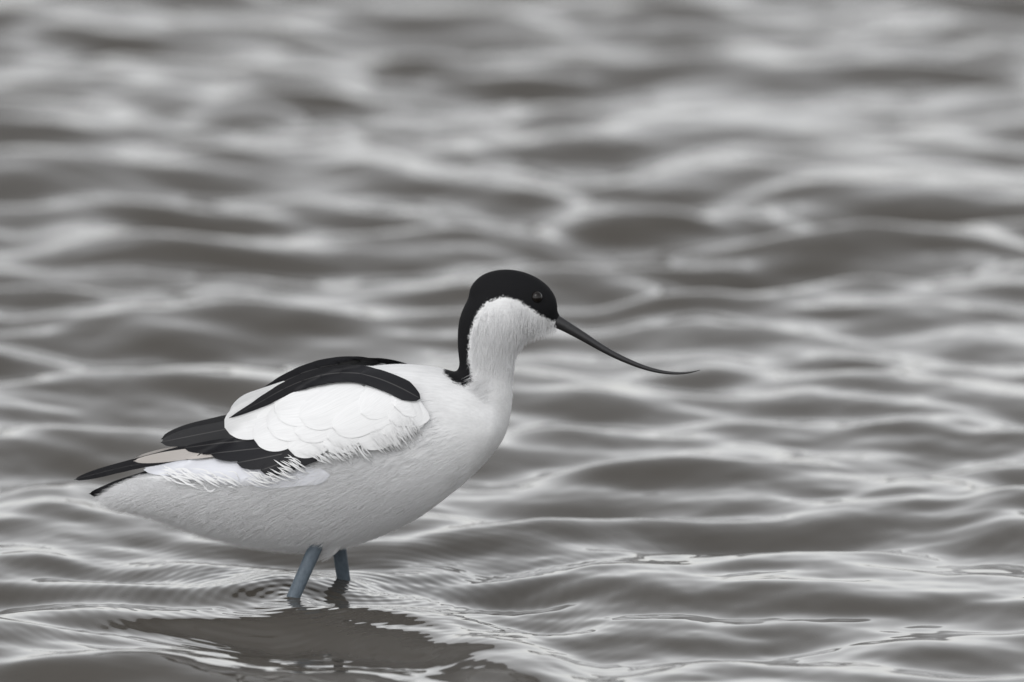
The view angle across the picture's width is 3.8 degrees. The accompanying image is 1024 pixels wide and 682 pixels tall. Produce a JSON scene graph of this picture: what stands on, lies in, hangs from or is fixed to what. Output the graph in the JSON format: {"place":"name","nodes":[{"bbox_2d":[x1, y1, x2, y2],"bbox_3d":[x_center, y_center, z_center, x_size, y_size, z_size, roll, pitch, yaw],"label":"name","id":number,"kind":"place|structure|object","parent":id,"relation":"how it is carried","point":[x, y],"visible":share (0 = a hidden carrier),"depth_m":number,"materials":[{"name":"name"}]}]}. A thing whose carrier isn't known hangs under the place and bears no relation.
{"place":"outdoors","nodes":[
{"label":"outdoors","id":0,"kind":"place"},
{"bbox_2d":[0,0,1023,681],"bbox_3d":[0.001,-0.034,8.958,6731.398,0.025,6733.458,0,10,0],"label":"water","id":1,"kind":"structure","parent":0,"point":[792,230],"depth_m":8.83,"materials":[{"name":"grey liquid"}]},
{"bbox_2d":[74,269,698,597],"bbox_3d":[-0.064,0.100,8.011,0.322,0.274,0.115,0,10,0],"label":"avocet","id":2,"kind":"object","parent":1,"relation":"in","point":[327,458],"visible":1,"depth_m":7.99,"materials":[{"name":"white"}]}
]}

